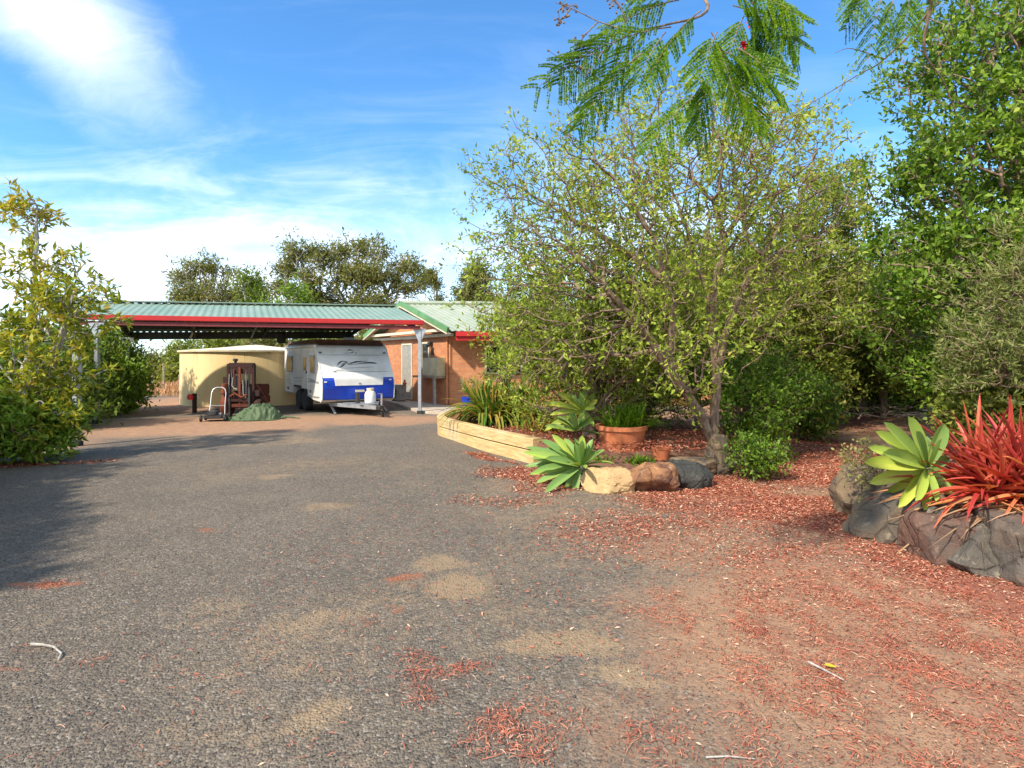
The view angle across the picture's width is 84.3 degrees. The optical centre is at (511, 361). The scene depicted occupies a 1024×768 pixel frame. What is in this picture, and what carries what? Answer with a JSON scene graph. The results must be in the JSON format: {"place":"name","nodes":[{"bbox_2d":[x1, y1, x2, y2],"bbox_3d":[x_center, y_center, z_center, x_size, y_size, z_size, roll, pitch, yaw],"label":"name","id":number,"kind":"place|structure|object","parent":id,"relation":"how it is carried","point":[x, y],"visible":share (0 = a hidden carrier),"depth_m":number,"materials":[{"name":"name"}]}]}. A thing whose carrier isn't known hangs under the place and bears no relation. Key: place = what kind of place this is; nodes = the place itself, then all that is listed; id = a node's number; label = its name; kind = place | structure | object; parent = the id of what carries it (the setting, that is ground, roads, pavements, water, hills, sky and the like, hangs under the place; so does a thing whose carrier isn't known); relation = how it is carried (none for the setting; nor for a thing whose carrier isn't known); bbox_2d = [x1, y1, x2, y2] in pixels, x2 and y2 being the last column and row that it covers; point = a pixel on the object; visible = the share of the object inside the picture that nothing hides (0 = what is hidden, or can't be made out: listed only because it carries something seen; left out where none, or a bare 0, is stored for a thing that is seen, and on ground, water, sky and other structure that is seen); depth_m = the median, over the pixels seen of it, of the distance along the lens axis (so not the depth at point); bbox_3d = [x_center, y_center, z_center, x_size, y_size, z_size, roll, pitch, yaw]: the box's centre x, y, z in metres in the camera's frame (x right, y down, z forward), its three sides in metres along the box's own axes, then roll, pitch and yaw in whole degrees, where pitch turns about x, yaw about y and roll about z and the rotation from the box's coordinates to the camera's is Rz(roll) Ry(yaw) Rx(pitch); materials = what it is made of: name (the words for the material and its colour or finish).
{"place":"outdoors","nodes":[
{"label":"outdoors","id":0,"kind":"place"},
{"bbox_2d":[147,379,179,396],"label":"dry grass","id":1,"kind":"structure","parent":0,"point":[170,388],"depth_m":27.73,"materials":[{"name":"beige plant"}]},
{"bbox_2d":[187,393,196,412],"bbox_3d":[-9.892,1.310,17.460,0.250,0.620,0.200,0,0,0],"label":"marker post","id":2,"kind":"object","parent":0,"point":[193,397],"visible":0.87,"depth_m":17.45,"materials":[{"name":"metal"}]},
{"bbox_2d":[383,399,461,413],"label":"concrete path","id":3,"kind":"structure","parent":0,"point":[429,408],"depth_m":18.88,"materials":[{"name":"beige concrete"}]},
{"bbox_2d":[391,384,405,400],"bbox_3d":[-4.321,1.200,21.517,0.316,0.620,0.720,0,0,-37],"label":"air conditioner","id":4,"kind":"object","parent":3,"relation":"on","point":[400,392],"visible":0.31,"depth_m":21.25,"materials":[{"name":"grey plastic"}]},
{"bbox_2d":[0,390,1023,767],"bbox_3d":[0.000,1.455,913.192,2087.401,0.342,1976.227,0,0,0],"label":"ground","id":5,"kind":"structure","parent":0,"point":[160,436],"depth_m":3.56,"materials":[{"name":"grey gravel"}]},
{"bbox_2d":[30,643,61,659],"bbox_3d":[-2.548,1.588,3.117,0.334,0.020,0.057,0,0,30],"label":"stick","id":6,"kind":"object","parent":5,"relation":"on","point":[46,645],"visible":1,"depth_m":3.15,"materials":[{"name":"wood"}]},
{"bbox_2d":[0,367,99,463],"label":"leafy shrub","id":7,"kind":"object","parent":5,"relation":"on","point":[20,427],"visible":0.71,"depth_m":8.67,"materials":[{"name":"green plant"}]},
{"bbox_2d":[0,311,124,425],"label":"leafy shrub","id":8,"kind":"object","parent":5,"relation":"on","point":[101,396],"visible":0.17,"depth_m":13.54,"materials":[{"name":"green plant"}]},
{"bbox_2d":[0,177,135,463],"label":"broadleaf tree","id":9,"kind":"object","parent":5,"relation":"on","point":[65,309],"visible":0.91,"depth_m":9.23,"materials":[{"name":"green plant"}]},
{"bbox_2d":[72,354,83,445],"bbox_3d":[-8.277,0.735,10.769,0.140,1.770,0.140,0,0,0],"label":"steel post","id":10,"kind":"object","parent":5,"relation":"on","point":[81,443],"visible":0.29,"depth_m":10.74,"materials":[{"name":"grey metal"}]},
{"bbox_2d":[46,326,135,417],"bbox_3d":[-12.420,0.398,15.883,3.031,3.259,2.955,0,0,38],"label":"leafy shrub","id":11,"kind":"object","parent":5,"relation":"on","point":[107,358],"visible":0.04,"depth_m":16.09,"materials":[{"name":"green plant"}]},
{"bbox_2d":[85,320,159,385],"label":"leafy shrub","id":12,"kind":"object","parent":5,"relation":"on","point":[132,353],"visible":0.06,"depth_m":18.43,"materials":[{"name":"green plant"}]},
{"bbox_2d":[101,337,163,414],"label":"leafy shrub","id":13,"kind":"object","parent":5,"relation":"on","point":[137,390],"visible":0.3,"depth_m":17.39,"materials":[{"name":"green plant"}]},
{"bbox_2d":[142,343,169,381],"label":"gum tree","id":14,"kind":"object","parent":5,"relation":"on","point":[157,357],"visible":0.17,"depth_m":40.98,"materials":[{"name":"green plant"}]},
{"bbox_2d":[162,363,164,388],"bbox_3d":[-17.531,0.900,28.475,0.120,1.603,0.098,0,0,0],"label":"fence post","id":15,"kind":"object","parent":5,"relation":"on","point":[163,386],"visible":0.78,"depth_m":28.45,"materials":[{"name":"brown wood"}]},
{"bbox_2d":[151,339,202,383],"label":"gum tree","id":16,"kind":"object","parent":5,"relation":"on","point":[172,368],"visible":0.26,"depth_m":36.98,"materials":[{"name":"green plant"}]},
{"bbox_2d":[160,244,256,345],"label":"gum tree","id":17,"kind":"object","parent":5,"relation":"on","point":[193,290],"visible":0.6,"depth_m":49.30,"materials":[{"name":"green plant"}]},
{"bbox_2d":[176,331,247,371],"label":"gum tree","id":18,"kind":"object","parent":5,"relation":"on","point":[214,343],"visible":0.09,"depth_m":35.09,"materials":[{"name":"green plant"}]},
{"bbox_2d":[199,387,228,421],"bbox_3d":[-7.986,1.157,15.262,0.626,0.886,0.773,0,0,-14],"label":"lawn mower","id":19,"kind":"object","parent":5,"relation":"on","point":[214,413],"visible":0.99,"depth_m":15.04,"materials":[{"name":"metal"}]},
{"bbox_2d":[220,359,269,415],"bbox_3d":[-7.656,0.765,16.606,1.329,1.674,1.683,0,0,-4],"label":"rusty forklift","id":20,"kind":"object","parent":5,"relation":"on","point":[246,394],"visible":0.84,"depth_m":16.20,"materials":[{"name":"metal"}]},
{"bbox_2d":[177,345,317,406],"bbox_3d":[-10.116,0.505,22.300,5.354,2.290,5.340,0,0,0],"label":"water tank","id":21,"kind":"object","parent":5,"relation":"on","point":[203,372],"visible":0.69,"depth_m":19.99,"materials":[{"name":"beige metal"}]},
{"bbox_2d":[223,265,276,331],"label":"gum tree","id":22,"kind":"object","parent":5,"relation":"on","point":[251,287],"visible":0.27,"depth_m":47.39,"materials":[{"name":"green plant"}]},
{"bbox_2d":[75,300,425,423],"bbox_3d":[-7.748,-0.138,17.687,9.464,3.515,4.466,0,0,-18],"label":"carport","id":23,"kind":"object","parent":5,"relation":"on","point":[196,318],"visible":0.83,"depth_m":17.09,"materials":[{"name":"red paint"}]},
{"bbox_2d":[276,323,285,342],"bbox_3d":[-7.582,-1.139,18.600,0.300,1.110,0.292,0,0,0],"label":"hanging light","id":24,"kind":"object","parent":23,"relation":"hanging from","point":[281,337],"visible":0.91,"depth_m":18.50,"materials":[{"name":"black metal"}]},
{"bbox_2d":[226,403,284,420],"bbox_3d":[-7.090,1.373,15.619,1.581,0.447,1.238,0,0,-5],"label":"tarpaulin","id":25,"kind":"object","parent":5,"relation":"on","point":[261,412],"visible":0.88,"depth_m":15.31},
{"bbox_2d":[231,331,296,347],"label":"gum tree","id":26,"kind":"object","parent":5,"relation":"on","point":[269,342],"visible":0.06,"depth_m":33.41,"materials":[{"name":"green plant"}]},
{"bbox_2d":[280,416,298,418],"bbox_3d":[-6.122,1.556,15.597,0.614,0.106,0.128,0,0,0],"label":"rope end","id":27,"kind":"object","parent":5,"relation":"on","point":[282,417],"visible":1,"depth_m":15.58,"materials":[{"name":"beige fabric"}]},
{"bbox_2d":[252,268,329,340],"bbox_3d":[-15.562,-2.425,40.051,6.247,8.050,4.514,0,0,0],"label":"gum tree","id":28,"kind":"object","parent":5,"relation":"on","point":[300,294],"visible":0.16,"depth_m":39.31,"materials":[{"name":"green plant"}]},
{"bbox_2d":[259,225,350,305],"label":"gum tree","id":29,"kind":"object","parent":5,"relation":"on","point":[317,255],"visible":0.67,"depth_m":45.34,"materials":[{"name":"green plant"}]},
{"bbox_2d":[290,331,361,341],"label":"gum tree","id":30,"kind":"object","parent":5,"relation":"on","point":[331,338],"depth_m":37.71,"materials":[{"name":"green plant"}]},
{"bbox_2d":[284,338,394,416],"bbox_3d":[-5.472,0.411,18.362,2.357,2.382,6.270,0,0,-35],"label":"caravan","id":31,"kind":"object","parent":5,"relation":"on","point":[351,373],"visible":1,"depth_m":17.54,"materials":[{"name":"white paint"}]},
{"bbox_2d":[287,356,292,371],"bbox_3d":[-7.702,0.100,19.625,0.038,0.560,0.700,0,0,-35],"label":"window","id":32,"kind":"structure","parent":31,"relation":"in","point":[289,358],"depth_m":19.54,"materials":[{"name":"beige glass"}]},
{"bbox_2d":[301,350,307,388],"bbox_3d":[-6.641,0.265,18.098,0.062,1.230,0.680,0,0,-35],"label":"door","id":33,"kind":"structure","parent":31,"relation":"in","point":[304,353],"depth_m":18.07,"materials":[{"name":"white metal"}]},
{"bbox_2d":[310,355,314,373],"bbox_3d":[-6.126,0.100,17.383,0.038,0.560,0.480,0,0,-35],"label":"window","id":34,"kind":"structure","parent":31,"relation":"in","point":[312,357],"depth_m":17.31,"materials":[{"name":"beige glass"}]},
{"bbox_2d":[343,324,402,340],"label":"gum tree","id":35,"kind":"object","parent":5,"relation":"on","point":[363,331],"depth_m":35.32,"materials":[{"name":"green plant"}]},
{"bbox_2d":[316,226,435,331],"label":"gum tree","id":36,"kind":"object","parent":5,"relation":"on","point":[365,275],"visible":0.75,"depth_m":45.91,"materials":[{"name":"green plant"}]},
{"bbox_2d":[422,262,451,300],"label":"gum tree","id":37,"kind":"object","parent":5,"relation":"on","point":[435,280],"visible":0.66,"depth_m":54.64,"materials":[{"name":"green plant"}]},
{"bbox_2d":[449,256,497,301],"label":"gum tree","id":38,"kind":"object","parent":5,"relation":"on","point":[470,289],"visible":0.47,"depth_m":41.20,"materials":[{"name":"green plant"}]},
{"bbox_2d":[437,409,541,462],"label":"garden wall","id":39,"kind":"structure","parent":5,"relation":"on","point":[511,445],"depth_m":9.98,"materials":[{"name":"beige wood"}]},
{"bbox_2d":[461,396,471,405],"bbox_3d":[-1.120,1.050,14.300,0.343,0.300,0.343,0,0,0],"label":"glazed pot","id":40,"kind":"object","parent":39,"relation":"on","point":[465,399],"visible":0.48,"depth_m":14.16,"materials":[{"name":"blue ceramic"}]},
{"bbox_2d":[459,375,480,396],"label":"strap leaf plant","id":41,"kind":"object","parent":40,"relation":"on","point":[470,381],"visible":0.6,"depth_m":14.29,"materials":[{"name":"brown plant"}]},
{"bbox_2d":[0,407,1023,767],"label":"leaf litter","id":42,"kind":"object","parent":5,"relation":"on","point":[780,507],"visible":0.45,"depth_m":5.10,"materials":[{"name":"red plant"}]},
{"bbox_2d":[4,499,1023,767],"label":"fallen needles","id":43,"kind":"object","parent":5,"relation":"on","point":[904,683],"depth_m":2.92,"materials":[{"name":"red plant"}]},
{"bbox_2d":[363,301,758,405],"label":"brick house","id":44,"kind":"structure","parent":5,"relation":"on","point":[449,358],"depth_m":20.04,"materials":[{"name":"orange brick"}]},
{"bbox_2d":[401,343,412,399],"bbox_3d":[-4.069,0.393,21.933,0.048,2.145,0.870,0,0,-37],"label":"door","id":45,"kind":"structure","parent":44,"relation":"in","point":[406,349],"depth_m":21.89,"materials":[{"name":"beige paint"}]},
{"bbox_2d":[422,342,429,372],"bbox_3d":[-3.165,-0.130,20.738,0.048,1.139,0.573,0,0,-37],"label":"window","id":46,"kind":"structure","parent":44,"relation":"in","point":[425,351],"depth_m":20.75,"materials":[{"name":"grey glass"}]},
{"bbox_2d":[485,345,521,373],"bbox_3d":[-0.293,-0.050,19.599,1.300,1.000,0.057,0,0,-6],"label":"window","id":47,"kind":"structure","parent":44,"relation":"in","point":[494,348],"depth_m":19.56,"materials":[{"name":"beige paint"}]},
{"bbox_2d":[523,434,613,492],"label":"agave plant","id":48,"kind":"object","parent":5,"relation":"on","point":[562,460],"visible":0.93,"depth_m":7.16,"materials":[{"name":"green plant"}]},
{"bbox_2d":[580,466,634,494],"bbox_3d":[1.198,1.526,6.984,0.664,0.416,0.448,0,0,-12],"label":"rock","id":49,"kind":"object","parent":5,"relation":"on","point":[609,480],"visible":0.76,"depth_m":6.89,"materials":[{"name":"stone"}]},
{"bbox_2d":[449,413,783,469],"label":"garden soil","id":50,"kind":"structure","parent":5,"relation":"on","point":[673,453],"depth_m":9.25,"materials":[{"name":"brown soil"}]},
{"bbox_2d":[437,372,556,438],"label":"strap leaf clump","id":51,"kind":"object","parent":50,"relation":"on","point":[488,406],"visible":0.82,"depth_m":11.24,"materials":[{"name":"green plant"}]},
{"bbox_2d":[473,240,587,387],"bbox_3d":[0.510,-0.710,12.576,2.807,4.020,2.221,0,0,0],"label":"feathery shrub","id":52,"kind":"object","parent":50,"relation":"on","point":[490,363],"visible":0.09,"depth_m":12.31,"materials":[{"name":"green plant"}]},
{"bbox_2d":[512,417,568,435],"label":"strap leaf clump","id":53,"kind":"object","parent":50,"relation":"on","point":[536,426],"visible":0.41,"depth_m":10.23,"materials":[{"name":"plant"}]},
{"bbox_2d":[544,390,602,430],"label":"agave plant","id":54,"kind":"object","parent":50,"relation":"on","point":[576,408],"visible":0.8,"depth_m":9.57,"materials":[{"name":"green plant"}]},
{"bbox_2d":[545,410,603,435],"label":"agave plant","id":55,"kind":"object","parent":50,"relation":"on","point":[574,426],"visible":1,"depth_m":8.90,"materials":[{"name":"green plant"}]},
{"bbox_2d":[467,234,723,438],"bbox_3d":[1.537,-0.507,10.490,4.873,3.969,2.827,0,0,11],"label":"feathery shrub","id":56,"kind":"object","parent":50,"relation":"on","point":[610,388],"visible":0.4,"depth_m":10.05,"materials":[{"name":"green plant"}]},
{"bbox_2d":[595,422,647,451],"bbox_3d":[1.750,1.240,9.050,0.828,0.440,0.828,0,0,0],"label":"terracotta pot","id":57,"kind":"object","parent":50,"relation":"on","point":[623,435],"visible":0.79,"depth_m":8.73,"materials":[{"name":"ceramic"}]},
{"bbox_2d":[588,400,675,429],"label":"potted plant","id":58,"kind":"object","parent":57,"relation":"in","point":[628,417],"visible":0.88,"depth_m":8.94,"materials":[{"name":"green plant"}]},
{"bbox_2d":[592,453,656,465],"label":"strap leaf plant","id":59,"kind":"object","parent":50,"relation":"on","point":[636,459],"visible":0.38,"depth_m":8.29,"materials":[{"name":"green plant"}]},
{"bbox_2d":[439,35,875,443],"bbox_3d":[2.174,-1.573,8.575,6.643,5.946,4.552,0,0,0],"label":"garden tree","id":60,"kind":"object","parent":50,"relation":"on","point":[720,205],"visible":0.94,"depth_m":8.05,"materials":[{"name":"green plant"}]},
{"bbox_2d":[651,445,671,460],"bbox_3d":[2.234,1.375,8.468,0.303,0.190,0.303,0,0,0],"label":"terracotta pot","id":61,"kind":"object","parent":50,"relation":"on","point":[661,455],"visible":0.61,"depth_m":8.36,"materials":[{"name":"ceramic"}]},
{"bbox_2d":[601,322,743,432],"bbox_3d":[2.990,0.343,10.848,3.483,2.273,2.144,0,0,-15],"label":"leafy shrub","id":62,"kind":"object","parent":50,"relation":"on","point":[653,405],"visible":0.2,"depth_m":10.61,"materials":[{"name":"green plant"}]},
{"bbox_2d":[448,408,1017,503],"bbox_3d":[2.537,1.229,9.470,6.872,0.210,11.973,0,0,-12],"label":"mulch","id":63,"kind":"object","parent":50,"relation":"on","point":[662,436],"visible":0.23,"depth_m":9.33,"materials":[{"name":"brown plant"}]},
{"bbox_2d":[694,330,841,460],"bbox_3d":[4.076,0.537,9.647,2.030,2.226,2.313,0,0,-39],"label":"leafy shrub","id":64,"kind":"object","parent":50,"relation":"on","point":[757,395],"visible":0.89,"depth_m":9.35,"materials":[{"name":"green plant"}]},
{"bbox_2d":[629,462,679,491],"bbox_3d":[1.742,1.483,6.995,0.642,0.435,0.490,0,0,13],"label":"rock","id":65,"kind":"object","parent":5,"relation":"on","point":[656,476],"visible":0.85,"depth_m":6.85,"materials":[{"name":"brown stone"}]},
{"bbox_2d":[666,459,713,489],"bbox_3d":[2.195,1.508,7.285,0.807,0.477,0.597,0,0,0],"label":"rock","id":66,"kind":"object","parent":5,"relation":"on","point":[695,475],"visible":0.57,"depth_m":7.05,"materials":[{"name":"grey stone"}]},
{"bbox_2d":[669,456,715,473],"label":"rock","id":67,"kind":"object","parent":5,"relation":"on","point":[710,463],"visible":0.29,"depth_m":7.85,"materials":[{"name":"grey stone"}]},
{"bbox_2d":[642,245,783,349],"bbox_3d":[8.931,-1.620,23.938,8.375,6.968,5.996,0,0,0],"label":"broadleaf tree","id":68,"kind":"object","parent":5,"relation":"on","point":[727,289],"depth_m":22.91,"materials":[{"name":"green plant"}]},
{"bbox_2d":[703,433,730,474],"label":"rock","id":69,"kind":"object","parent":5,"relation":"on","point":[713,449],"visible":0.51,"depth_m":7.96,"materials":[{"name":"grey stone"}]},
{"bbox_2d":[595,215,839,421],"bbox_3d":[4.568,-1.032,13.545,6.325,5.264,3.426,0,0,0],"label":"olive tree","id":70,"kind":"object","parent":5,"relation":"on","point":[770,339],"visible":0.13,"depth_m":12.84,"materials":[{"name":"green plant"}]},
{"bbox_2d":[706,755,754,758],"bbox_3d":[0.874,1.589,2.271,0.191,0.009,0.013,0,0,2],"label":"stick","id":71,"kind":"object","parent":5,"relation":"on","point":[727,756],"visible":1,"depth_m":2.27,"materials":[{"name":"white wood"}]},
{"bbox_2d":[520,0,956,166],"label":"poinciana tree","id":72,"kind":"object","parent":5,"relation":"on","point":[757,55],"visible":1,"depth_m":3.05,"materials":[{"name":"green plant"}]},
{"bbox_2d":[714,424,795,482],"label":"leafy shrub","id":73,"kind":"object","parent":5,"relation":"on","point":[752,451],"visible":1,"depth_m":7.52,"materials":[{"name":"green plant"}]},
{"bbox_2d":[739,330,883,411],"bbox_3d":[6.767,0.381,13.538,3.393,2.479,2.448,0,0,0],"label":"leafy shrub","id":74,"kind":"object","parent":5,"relation":"on","point":[842,377],"visible":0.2,"depth_m":12.88,"materials":[{"name":"green plant"}]},
{"bbox_2d":[777,375,865,442],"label":"leafy shrub","id":75,"kind":"object","parent":5,"relation":"on","point":[817,424],"visible":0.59,"depth_m":11.09,"materials":[{"name":"green plant"}]},
{"bbox_2d":[808,661,843,680],"bbox_3d":[1.608,1.588,2.905,0.017,0.017,0.194,0,0,-26],"label":"stick","id":76,"kind":"object","parent":5,"relation":"on","point":[819,667],"visible":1,"depth_m":2.91,"materials":[{"name":"white wood"}]},
{"bbox_2d":[720,144,945,373],"bbox_3d":[7.157,-1.843,13.468,5.090,6.886,4.416,0,0,0],"label":"broadleaf tree","id":77,"kind":"object","parent":5,"relation":"on","point":[848,292],"visible":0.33,"depth_m":12.85,"materials":[{"name":"green plant"}]},
{"bbox_2d":[828,462,885,514],"bbox_3d":[3.961,1.459,5.944,1.077,0.695,0.988,0,0,42],"label":"boulder","id":78,"kind":"object","parent":5,"relation":"on","point":[845,498],"visible":0.18,"depth_m":5.86,"materials":[{"name":"grey stone"}]},
{"bbox_2d":[836,390,890,409],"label":"leafy shrub","id":79,"kind":"object","parent":5,"relation":"on","point":[854,404],"visible":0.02,"depth_m":16.24,"materials":[{"name":"green plant"}]},
{"bbox_2d":[831,335,903,416],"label":"leafy shrub","id":80,"kind":"object","parent":5,"relation":"on","point":[863,401],"visible":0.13,"depth_m":14.70,"materials":[{"name":"green plant"}]},
{"bbox_2d":[850,330,908,418],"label":"leafy shrub","id":81,"kind":"object","parent":5,"relation":"on","point":[882,392],"visible":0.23,"depth_m":14.32,"materials":[{"name":"green plant"}]},
{"bbox_2d":[855,390,932,412],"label":"leafy shrub","id":82,"kind":"object","parent":5,"relation":"on","point":[902,402],"visible":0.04,"depth_m":15.11,"materials":[{"name":"green plant"}]},
{"bbox_2d":[842,400,949,420],"bbox_3d":[10.692,1.300,14.921,6.169,0.534,5.916,0,0,0],"label":"stick pile","id":83,"kind":"object","parent":5,"relation":"on","point":[898,415],"visible":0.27,"depth_m":14.33,"materials":[{"name":"brown wood"}]},
{"bbox_2d":[802,206,989,312],"bbox_3d":[16.474,-2.231,23.709,9.537,8.426,6.947,0,0,0],"label":"broadleaf tree","id":84,"kind":"object","parent":5,"relation":"on","point":[885,225],"depth_m":23.20,"materials":[{"name":"green plant"}]},
{"bbox_2d":[782,258,1016,417],"bbox_3d":[9.969,-0.575,15.525,6.067,4.405,4.406,0,0,0],"label":"broadleaf tree","id":85,"kind":"object","parent":5,"relation":"on","point":[890,391],"visible":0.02,"depth_m":14.45,"materials":[{"name":"green plant"}]},
{"bbox_2d":[840,482,972,543],"bbox_3d":[3.704,1.495,5.171,1.133,0.807,1.092,0,0,-24],"label":"boulder","id":86,"kind":"object","parent":5,"relation":"on","point":[862,521],"visible":0.28,"depth_m":5.08,"materials":[{"name":"grey stone"}]},
{"bbox_2d":[878,331,934,412],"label":"leafy shrub","id":87,"kind":"object","parent":5,"relation":"on","point":[891,385],"visible":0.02,"depth_m":12.99,"materials":[{"name":"green plant"}]},
{"bbox_2d":[871,491,960,544],"bbox_3d":[3.621,1.561,4.893,0.779,0.776,0.800,0,0,-1],"label":"boulder","id":88,"kind":"object","parent":5,"relation":"on","point":[882,508],"visible":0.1,"depth_m":4.98,"materials":[{"name":"grey stone"}]},
{"bbox_2d":[815,0,1023,376],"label":"broadleaf tree","id":89,"kind":"object","parent":5,"relation":"on","point":[924,173],"visible":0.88,"depth_m":9.16,"materials":[{"name":"green plant"}]},
{"bbox_2d":[897,508,976,567],"bbox_3d":[3.602,1.580,4.643,0.702,0.732,0.722,0,0,4],"label":"boulder","id":90,"kind":"object","parent":5,"relation":"on","point":[916,531],"visible":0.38,"depth_m":4.47,"materials":[{"name":"stone"}]},
{"bbox_2d":[866,275,1010,431],"bbox_3d":[9.369,-0.157,12.457,2.708,3.554,2.592,0,0,-24],"label":"leafy shrub","id":91,"kind":"object","parent":5,"relation":"on","point":[899,349],"visible":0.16,"depth_m":12.32,"materials":[{"name":"green plant"}]},
{"bbox_2d":[871,310,1022,446],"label":"leafy shrub","id":92,"kind":"object","parent":5,"relation":"on","point":[922,363],"visible":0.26,"depth_m":9.56,"materials":[{"name":"green plant"}]},
{"bbox_2d":[890,157,1020,342],"bbox_3d":[17.171,-2.637,19.895,9.490,9.080,6.364,0,0,0],"label":"broadleaf tree","id":93,"kind":"object","parent":5,"relation":"on","point":[931,209],"visible":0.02,"depth_m":20.00,"materials":[{"name":"green plant"}]},
{"bbox_2d":[919,206,1023,409],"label":"feathery shrub","id":94,"kind":"object","parent":5,"relation":"on","point":[982,346],"visible":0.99,"depth_m":7.51,"materials":[{"name":"green plant"}]},
{"bbox_2d":[946,521,1000,578],"bbox_3d":[3.708,1.601,4.378,0.621,0.716,0.640,0,0,27],"label":"boulder","id":95,"kind":"object","parent":5,"relation":"on","point":[968,556],"visible":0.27,"depth_m":4.22,"materials":[{"name":"grey stone"}]},
{"bbox_2d":[923,356,1023,450],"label":"leafy shrub","id":96,"kind":"object","parent":5,"relation":"on","point":[996,407],"visible":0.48,"depth_m":7.88,"materials":[{"name":"green plant"}]},
{"bbox_2d":[972,503,1023,586],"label":"boulder","id":97,"kind":"object","parent":5,"relation":"on","point":[1004,530],"visible":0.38,"depth_m":4.12,"materials":[{"name":"grey stone"}]},
{"bbox_2d":[0,0,1023,356],"label":"sky","id":98,"kind":"structure","parent":0,"point":[172,128],"materials":[{"name":"blue"}]},
{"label":"garden soil","id":99,"kind":"structure","parent":0,"visible":0},
{"bbox_2d":[831,433,888,511],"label":"groundcover plant","id":100,"kind":"object","parent":99,"relation":"in","point":[848,461],"visible":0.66,"depth_m":5.53,"materials":[{"name":"green plant"}]},
{"bbox_2d":[864,416,961,509],"bbox_3d":[3.477,0.910,4.921,1.259,0.886,0.588,0,0,-42],"label":"agave plant","id":101,"kind":"object","parent":99,"relation":"in","point":[905,455],"visible":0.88,"depth_m":4.84,"materials":[{"name":"green plant"}]},
{"bbox_2d":[861,394,1023,559],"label":"red bromeliad","id":102,"kind":"object","parent":99,"relation":"on","point":[991,470],"visible":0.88,"depth_m":4.66,"materials":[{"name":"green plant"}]}
]}

